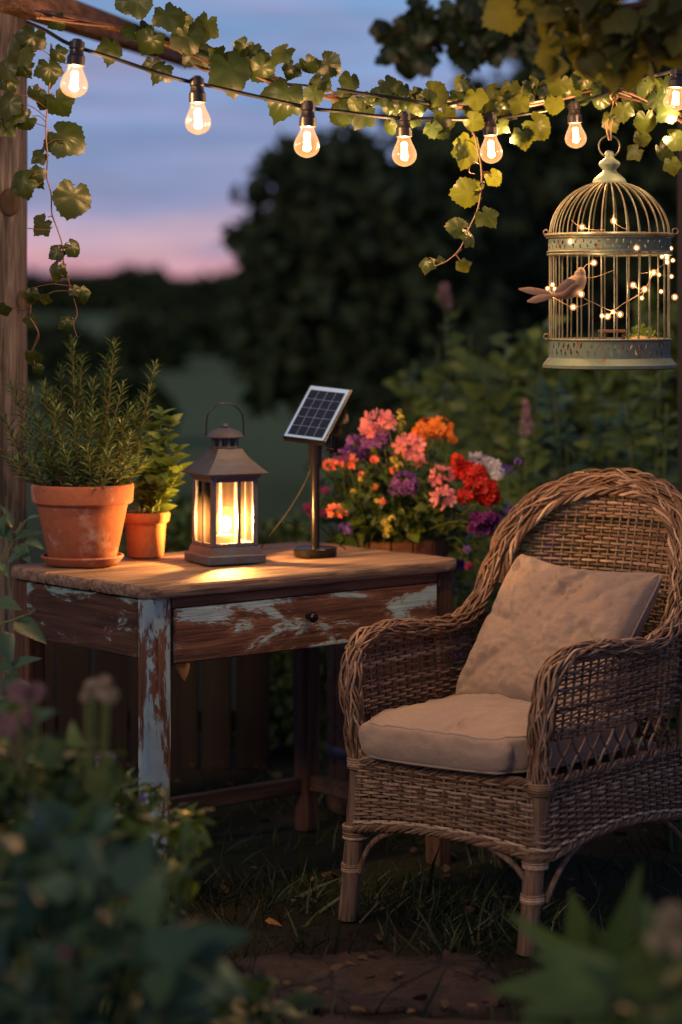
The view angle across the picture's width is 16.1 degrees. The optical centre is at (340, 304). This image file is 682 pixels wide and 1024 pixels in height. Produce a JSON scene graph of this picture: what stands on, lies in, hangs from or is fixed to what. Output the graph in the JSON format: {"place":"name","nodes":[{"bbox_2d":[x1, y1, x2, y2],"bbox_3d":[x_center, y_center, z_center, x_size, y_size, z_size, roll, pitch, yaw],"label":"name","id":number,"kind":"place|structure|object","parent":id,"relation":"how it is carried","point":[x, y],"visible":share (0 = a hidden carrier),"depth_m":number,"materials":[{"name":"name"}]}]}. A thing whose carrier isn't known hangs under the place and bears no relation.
{"place":"outdoors","nodes":[
{"label":"outdoors","id":0,"kind":"place"},
{"bbox_2d":[0,302,44,374],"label":"hanging vine","id":1,"kind":"object","parent":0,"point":[34,358],"visible":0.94,"depth_m":5.74,"materials":[{"name":"green plant"}]},
{"bbox_2d":[27,0,636,277],"label":"sky","id":2,"kind":"structure","parent":0,"point":[160,190],"materials":[{"name":"blue"}]},
{"bbox_2d":[2,308,681,1023],"bbox_3d":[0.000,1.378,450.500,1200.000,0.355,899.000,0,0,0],"label":"ground","id":3,"kind":"structure","parent":0,"point":[200,388],"depth_m":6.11,"materials":[{"name":"green plant"}]},
{"bbox_2d":[0,12,29,848],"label":"pergola post","id":4,"kind":"object","parent":3,"relation":"on","point":[13,280],"visible":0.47,"depth_m":6.02,"materials":[{"name":"brown wood"}]},
{"bbox_2d":[0,0,194,67],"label":"pergola beam","id":5,"kind":"structure","parent":4,"relation":"attached to","point":[23,9],"depth_m":6.53,"materials":[{"name":"brown wood"}]},
{"bbox_2d":[0,0,681,176],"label":"climbing vine","id":6,"kind":"object","parent":5,"relation":"attached to","point":[240,65],"visible":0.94,"depth_m":5.49,"materials":[{"name":"green plant"}]},
{"bbox_2d":[0,43,91,352],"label":"hanging vine","id":7,"kind":"object","parent":6,"relation":"hanging from","point":[67,198],"visible":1,"depth_m":5.40,"materials":[{"name":"green plant"}]},
{"bbox_2d":[25,20,681,166],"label":"string lights","id":8,"kind":"object","parent":6,"relation":"attached to","point":[197,93],"visible":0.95,"depth_m":5.30,"materials":[{"name":"black rubber"}]},
{"bbox_2d":[419,131,501,274],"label":"hanging vine","id":9,"kind":"object","parent":6,"relation":"hanging from","point":[464,152],"visible":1,"depth_m":5.55,"materials":[{"name":"green plant"}]},
{"bbox_2d":[543,135,678,369],"bbox_3d":[0.624,-0.123,5.600,0.315,0.542,0.309,0,0,0],"label":"birdcage","id":10,"kind":"object","parent":6,"relation":"hanging from","point":[593,353],"visible":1,"depth_m":5.51,"materials":[{"name":"teal paint"}]},
{"bbox_2d":[519,267,585,302],"bbox_3d":[0.476,-0.044,5.420,0.152,0.082,0.074,0,0,0],"label":"decorative bird","id":11,"kind":"object","parent":10,"relation":"attached to","point":[573,286],"visible":1,"depth_m":5.42},
{"bbox_2d":[547,214,670,316],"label":"fairy lights","id":12,"kind":"object","parent":10,"relation":"attached to","point":[608,272],"visible":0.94,"depth_m":5.46,"materials":[{"name":"glass"}]},
{"bbox_2d":[598,330,625,349],"bbox_3d":[0.623,0.092,5.550,0.062,0.069,0.022,0,0,0],"label":"miniature bench","id":13,"kind":"object","parent":10,"relation":"on","point":[616,331],"visible":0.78,"depth_m":5.54,"materials":[{"name":"brown wood"}]},
{"bbox_2d":[625,323,669,356],"bbox_3d":[0.698,0.085,5.567,0.116,0.087,0.101,0,0,0],"label":"moss cushion","id":14,"kind":"object","parent":10,"relation":"on","point":[644,332],"visible":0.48,"depth_m":5.55,"materials":[{"name":"green plant"}]},
{"bbox_2d":[606,93,618,139],"bbox_3d":[0.629,-0.443,5.665,0.030,0.125,0.145,0,0,13],"label":"twine loop","id":15,"kind":"object","parent":6,"relation":"attached to","point":[614,99],"visible":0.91,"depth_m":5.64,"materials":[{"name":"fabric"}]},
{"bbox_2d":[0,505,45,763],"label":"trailing plant","id":16,"kind":"object","parent":3,"relation":"on","point":[26,625],"visible":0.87,"depth_m":4.99,"materials":[{"name":"green plant"}]},
{"bbox_2d":[0,680,136,972],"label":"pink hydrangea","id":17,"kind":"object","parent":3,"relation":"on","point":[24,715],"visible":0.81,"depth_m":3.77,"materials":[{"name":"green plant"}]},
{"bbox_2d":[27,313,115,385],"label":"field shrub","id":18,"kind":"object","parent":3,"relation":"on","point":[51,347],"visible":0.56,"depth_m":39.60,"materials":[{"name":"green plant"}]},
{"bbox_2d":[0,790,188,967],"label":"ground bush","id":19,"kind":"object","parent":3,"relation":"on","point":[167,920],"visible":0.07,"depth_m":4.54,"materials":[{"name":"green plant"}]},
{"bbox_2d":[22,675,169,1007],"bbox_3d":[-0.354,0.966,3.771,0.230,0.829,0.314,0,0,-37],"label":"cream hydrangea","id":20,"kind":"object","parent":3,"relation":"on","point":[109,775],"visible":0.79,"depth_m":3.77,"materials":[{"name":"green plant"}]},
{"bbox_2d":[34,365,183,446],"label":"field shrub","id":21,"kind":"object","parent":3,"relation":"on","point":[162,398],"visible":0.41,"depth_m":23.74,"materials":[{"name":"green plant"}]},
{"bbox_2d":[0,791,251,1023],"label":"broadleaf shrub","id":22,"kind":"object","parent":3,"relation":"on","point":[183,971],"visible":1,"depth_m":3.17,"materials":[{"name":"green plant"}]},
{"bbox_2d":[27,262,248,314],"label":"wood","id":23,"kind":"object","parent":3,"relation":"on","point":[145,288],"visible":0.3,"depth_m":356.92,"materials":[{"name":"green plant"}]},
{"bbox_2d":[100,302,191,371],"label":"field shrub","id":24,"kind":"object","parent":3,"relation":"on","point":[146,339],"visible":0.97,"depth_m":45.66,"materials":[{"name":"green plant"}]},
{"bbox_2d":[95,751,197,1013],"bbox_3d":[-0.412,1.115,4.597,0.300,0.534,0.221,0,0,0],"label":"violet sage","id":25,"kind":"object","parent":3,"relation":"on","point":[154,799],"visible":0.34,"depth_m":4.59,"materials":[{"name":"green plant"}]},
{"bbox_2d":[45,641,269,769],"bbox_3d":[-0.736,1.055,7.167,1.048,0.639,0.064,0,0,0],"label":"fence","id":26,"kind":"object","parent":3,"relation":"on","point":[216,719],"visible":0.3,"depth_m":7.14,"materials":[{"name":"brown wood"}]},
{"bbox_2d":[105,808,215,926],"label":"lime shrub","id":27,"kind":"object","parent":3,"relation":"on","point":[188,835],"visible":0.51,"depth_m":4.12,"materials":[{"name":"green plant"}]},
{"bbox_2d":[158,297,236,356],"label":"field shrub","id":28,"kind":"object","parent":3,"relation":"on","point":[206,326],"visible":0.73,"depth_m":59.30,"materials":[{"name":"green plant"}]},
{"bbox_2d":[118,492,310,555],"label":"garden shrub","id":29,"kind":"object","parent":3,"relation":"on","point":[178,535],"visible":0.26,"depth_m":8.19,"materials":[{"name":"green plant"}]},
{"bbox_2d":[131,966,327,1023],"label":"ground plant","id":30,"kind":"object","parent":3,"relation":"on","point":[232,1009],"visible":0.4,"depth_m":3.93,"materials":[{"name":"green plant"}]},
{"bbox_2d":[11,541,456,898],"bbox_3d":[-0.248,1.000,5.857,0.951,0.751,0.621,0,0,-40],"label":"rustic table","id":31,"kind":"object","parent":3,"relation":"on","point":[156,617],"visible":0.73,"depth_m":5.65,"materials":[{"name":"brown wood"}]},
{"bbox_2d":[41,552,123,567],"bbox_3d":[-0.622,0.612,5.805,0.199,0.024,0.199,0,0,0],"label":"pot saucer","id":32,"kind":"object","parent":31,"relation":"on","point":[81,563],"visible":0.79,"depth_m":5.72,"materials":[{"name":"ceramic"}]},
{"bbox_2d":[30,480,133,558],"bbox_3d":[-0.622,0.521,5.805,0.248,0.183,0.248,0,0,0],"label":"terracotta pot","id":33,"kind":"object","parent":32,"relation":"on","point":[86,522],"visible":0.84,"depth_m":5.72,"materials":[{"name":"ceramic"}]},
{"bbox_2d":[0,334,162,490],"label":"rosemary plant","id":34,"kind":"object","parent":33,"relation":"on","point":[93,474],"visible":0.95,"depth_m":5.78,"materials":[{"name":"green plant"}]},
{"bbox_2d":[124,510,169,558],"bbox_3d":[-0.484,0.569,5.975,0.123,0.112,0.123,0,0,0],"label":"terracotta pot","id":35,"kind":"object","parent":31,"relation":"on","point":[145,536],"visible":0.91,"depth_m":5.93,"materials":[{"name":"ceramic"}]},
{"bbox_2d":[126,405,192,513],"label":"oregano plant","id":36,"kind":"object","parent":35,"relation":"on","point":[152,492],"visible":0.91,"depth_m":5.96,"materials":[{"name":"green plant"}]},
{"bbox_2d":[171,663,189,680],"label":"dry leaf","id":37,"kind":"object","parent":31,"relation":"hanging from","point":[183,669],"visible":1,"depth_m":5.41,"materials":[{"name":"brown plant"}]},
{"bbox_2d":[182,402,268,565],"bbox_3d":[-0.282,0.430,5.859,0.161,0.387,0.161,0,0,-27],"label":"candle lantern","id":38,"kind":"object","parent":31,"relation":"on","point":[224,458],"visible":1,"depth_m":5.83,"materials":[{"name":"metal"}]},
{"bbox_2d":[260,385,352,557],"bbox_3d":[-0.079,0.413,6.062,0.249,0.423,0.249,0,0,34],"label":"solar panel","id":39,"kind":"object","parent":31,"relation":"on","point":[320,418],"visible":1,"depth_m":5.98,"materials":[{"name":"black glass"}]},
{"bbox_2d":[266,918,281,925],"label":"fallen leaf","id":40,"kind":"object","parent":3,"relation":"on","point":[273,921],"visible":1,"depth_m":5.26,"materials":[{"name":"orange plant"}]},
{"bbox_2d":[3,763,668,1018],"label":"leaf litter","id":41,"kind":"object","parent":3,"relation":"on","point":[444,1003],"visible":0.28,"depth_m":5.53,"materials":[{"name":"brown plant"}]},
{"bbox_2d":[232,567,492,762],"bbox_3d":[0.085,1.116,7.622,0.804,0.627,0.892,0,0,15],"label":"garden shrub","id":42,"kind":"object","parent":3,"relation":"on","point":[281,707],"visible":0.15,"depth_m":7.42,"materials":[{"name":"green plant"}]},
{"bbox_2d":[232,950,508,1016],"bbox_3d":[0.047,1.379,4.902,0.578,0.068,0.440,0,0,0],"label":"flagstone","id":43,"kind":"object","parent":3,"relation":"on","point":[418,976],"visible":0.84,"depth_m":4.87,"materials":[{"name":"brown stone"}]},
{"bbox_2d":[211,109,531,427],"bbox_3d":[0.272,-0.018,18.396,2.509,3.070,2.722,0,0,0],"label":"dark tree","id":44,"kind":"object","parent":3,"relation":"on","point":[338,241],"visible":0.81,"depth_m":17.76,"materials":[{"name":"green plant"}]},
{"bbox_2d":[325,532,454,819],"bbox_3d":[0.135,1.005,6.620,0.356,0.740,0.356,0,0,0],"label":"flower tub","id":45,"kind":"object","parent":3,"relation":"on","point":[335,750],"visible":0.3,"depth_m":6.51,"materials":[{"name":"wood"}]},
{"bbox_2d":[307,451,409,543],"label":"coral geranium","id":46,"kind":"object","parent":45,"relation":"in","point":[329,506],"visible":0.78,"depth_m":6.46,"materials":[{"name":"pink plant"}]},
{"bbox_2d":[320,430,418,541],"bbox_3d":[0.072,0.495,6.447,0.265,0.333,0.428,0,0,0],"label":"purple verbena","id":47,"kind":"object","parent":45,"relation":"in","point":[411,485],"visible":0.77,"depth_m":6.34,"materials":[{"name":"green plant"}]},
{"bbox_2d":[295,486,473,569],"bbox_3d":[0.112,0.598,6.585,0.491,0.223,0.357,0,0,0],"label":"magenta dianthus","id":48,"kind":"object","parent":45,"relation":"in","point":[305,529],"visible":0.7,"depth_m":6.49,"materials":[{"name":"pink plant"}]},
{"bbox_2d":[332,409,458,541],"bbox_3d":[0.117,0.465,6.418,0.339,0.392,0.454,0,0,35],"label":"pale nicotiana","id":49,"kind":"object","parent":45,"relation":"in","point":[366,482],"visible":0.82,"depth_m":6.39,"materials":[{"name":"green plant"}]},
{"bbox_2d":[331,408,465,547],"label":"pink geranium","id":50,"kind":"object","parent":45,"relation":"in","point":[367,427],"visible":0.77,"depth_m":6.35,"materials":[{"name":"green plant"}]},
{"bbox_2d":[357,416,457,540],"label":"orange lantana","id":51,"kind":"object","parent":45,"relation":"in","point":[434,426],"visible":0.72,"depth_m":6.40,"materials":[{"name":"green plant"}]},
{"bbox_2d":[326,458,521,551],"bbox_3d":[0.217,0.548,6.470,0.488,0.289,0.360,0,0,-7],"label":"violet lobelia","id":52,"kind":"object","parent":45,"relation":"in","point":[347,528],"visible":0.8,"depth_m":6.39,"materials":[{"name":"purple plant"}]},
{"bbox_2d":[372,452,500,541],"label":"red geranium","id":53,"kind":"object","parent":45,"relation":"in","point":[480,492],"visible":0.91,"depth_m":6.32,"materials":[{"name":"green plant"}]},
{"bbox_2d":[387,510,499,567],"bbox_3d":[0.321,0.626,6.499,0.289,0.184,0.478,0,0,-38],"label":"plum petunia","id":54,"kind":"object","parent":45,"relation":"in","point":[485,522],"visible":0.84,"depth_m":6.40,"materials":[{"name":"purple plant"}]},
{"bbox_2d":[387,451,507,539],"bbox_3d":[0.335,0.529,6.633,0.373,0.264,0.275,0,0,-37],"label":"white phlox","id":55,"kind":"object","parent":45,"relation":"in","point":[489,464],"visible":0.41,"depth_m":6.55,"materials":[{"name":"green plant"}]},
{"bbox_2d":[305,325,497,522],"bbox_3d":[0.392,0.770,12.021,0.976,1.335,0.966,0,0,-30],"label":"dark shrub","id":56,"kind":"object","parent":3,"relation":"on","point":[369,398],"visible":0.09,"depth_m":11.93,"materials":[{"name":"green plant"}]},
{"bbox_2d":[382,359,468,531],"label":"leafy plant","id":57,"kind":"object","parent":3,"relation":"on","point":[418,397],"visible":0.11,"depth_m":8.62,"materials":[{"name":"green plant"}]},
{"bbox_2d":[295,1013,572,1023],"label":"flagstone","id":58,"kind":"object","parent":3,"relation":"on","point":[332,1018],"visible":0.83,"depth_m":4.60,"materials":[{"name":"brown stone"}]},
{"bbox_2d":[420,281,508,593],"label":"flowering spire","id":59,"kind":"structure","parent":3,"relation":"on","point":[454,409],"depth_m":8.32,"materials":[{"name":"green plant"}]},
{"bbox_2d":[454,535,503,691],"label":"leafy plant","id":60,"kind":"object","parent":3,"relation":"on","point":[466,583],"visible":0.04,"depth_m":6.92,"materials":[{"name":"green plant"}]},
{"bbox_2d":[338,467,681,956],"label":"wicker armchair","id":61,"kind":"object","parent":3,"relation":"on","point":[538,782],"visible":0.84,"depth_m":5.38,"materials":[{"name":"wicker"}]},
{"bbox_2d":[358,693,636,774],"bbox_3d":[0.361,0.940,5.414,0.476,0.106,0.596,0,0,37],"label":"seat cushion","id":62,"kind":"object","parent":61,"relation":"on","point":[485,733],"visible":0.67,"depth_m":5.22,"materials":[{"name":"fabric"}]},
{"bbox_2d":[456,554,661,710],"bbox_3d":[0.500,0.772,5.602,0.281,0.346,0.426,0,0,-42],"label":"throw pillow","id":63,"kind":"object","parent":62,"relation":"on","point":[539,614],"visible":0.67,"depth_m":5.54,"materials":[{"name":"fabric"}]},
{"bbox_2d":[454,315,568,610],"bbox_3d":[0.560,0.709,8.005,0.368,1.353,0.416,0,0,14],"label":"leafy plant","id":64,"kind":"object","parent":3,"relation":"on","point":[478,397],"visible":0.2,"depth_m":8.02,"materials":[{"name":"green plant"}]},
{"bbox_2d":[462,376,575,543],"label":"leafy plant","id":65,"kind":"object","parent":3,"relation":"on","point":[547,446],"visible":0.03,"depth_m":8.68,"materials":[{"name":"green plant"}]},
{"bbox_2d":[490,465,558,608],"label":"flowering plant","id":66,"kind":"object","parent":3,"relation":"on","point":[504,505],"visible":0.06,"depth_m":7.05,"materials":[{"name":"green plant"}]},
{"bbox_2d":[514,398,538,559],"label":"flowering spire","id":67,"kind":"structure","parent":3,"relation":"on","point":[526,406],"depth_m":7.32,"materials":[{"name":"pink plant"}]},
{"bbox_2d":[417,0,677,454],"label":"dark tree","id":68,"kind":"object","parent":3,"relation":"on","point":[554,170],"visible":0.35,"depth_m":21.22,"materials":[{"name":"green plant"}]},
{"bbox_2d":[468,418,635,570],"bbox_3d":[0.691,0.875,7.631,0.569,1.023,0.523,0,0,0],"label":"leafy plant","id":69,"kind":"object","parent":3,"relation":"on","point":[504,444],"visible":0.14,"depth_m":7.62,"materials":[{"name":"green plant"}]},
{"bbox_2d":[429,284,677,517],"bbox_3d":[0.893,0.673,9.465,0.999,1.517,1.326,0,0,42],"label":"garden shrub","id":70,"kind":"object","parent":3,"relation":"on","point":[620,385],"visible":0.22,"depth_m":9.35,"materials":[{"name":"green plant"}]},
{"bbox_2d":[523,375,632,540],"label":"leafy plant","id":71,"kind":"object","parent":3,"relation":"on","point":[557,463],"visible":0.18,"depth_m":7.69,"materials":[{"name":"green plant"}]},
{"bbox_2d":[487,863,670,1023],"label":"lance leaved plant","id":72,"kind":"object","parent":3,"relation":"on","point":[546,990],"visible":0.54,"depth_m":3.47,"materials":[{"name":"green plant"}]},
{"bbox_2d":[550,895,681,1023],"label":"cream flowering shrub","id":73,"kind":"object","parent":3,"relation":"on","point":[643,990],"visible":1,"depth_m":2.81,"materials":[{"name":"green plant"}]},
{"bbox_2d":[567,385,675,694],"bbox_3d":[1.005,0.834,8.409,0.421,1.104,0.508,0,0,0],"label":"leafy plant","id":74,"kind":"object","parent":3,"relation":"on","point":[583,419],"visible":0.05,"depth_m":8.36,"materials":[{"name":"green plant"}]},
{"bbox_2d":[596,361,677,733],"bbox_3d":[0.947,0.775,7.405,0.363,1.221,0.372,0,0,0],"label":"leafy plant","id":75,"kind":"object","parent":3,"relation":"on","point":[651,427],"visible":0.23,"depth_m":7.38,"materials":[{"name":"green plant"}]},
{"bbox_2d":[644,732,681,851],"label":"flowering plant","id":76,"kind":"object","parent":3,"relation":"on","point":[677,824],"visible":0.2,"depth_m":6.10,"materials":[{"name":"green plant"}]},
{"bbox_2d":[677,62,681,658],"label":"pergola post","id":77,"kind":"object","parent":3,"relation":"on","point":[679,156],"visible":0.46,"depth_m":6.89,"materials":[{"name":"brown wood"}]},
{"bbox_2d":[453,559,486,807],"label":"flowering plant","id":78,"kind":"object","parent":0,"point":[460,564],"visible":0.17,"depth_m":6.60,"materials":[{"name":"green plant"}]},
{"bbox_2d":[367,0,598,101],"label":"overhanging branch","id":79,"kind":"object","parent":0,"point":[415,38],"visible":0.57,"depth_m":7.57,"materials":[{"name":"green plant"}]},
{"bbox_2d":[481,0,681,95],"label":"overhanging branch","id":80,"kind":"object","parent":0,"point":[628,42],"visible":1,"depth_m":4.48,"materials":[{"name":"green plant"}]},
{"bbox_2d":[634,664,678,780],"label":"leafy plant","id":81,"kind":"object","parent":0,"point":[672,728],"visible":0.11,"depth_m":6.45,"materials":[{"name":"green plant"}]}
]}

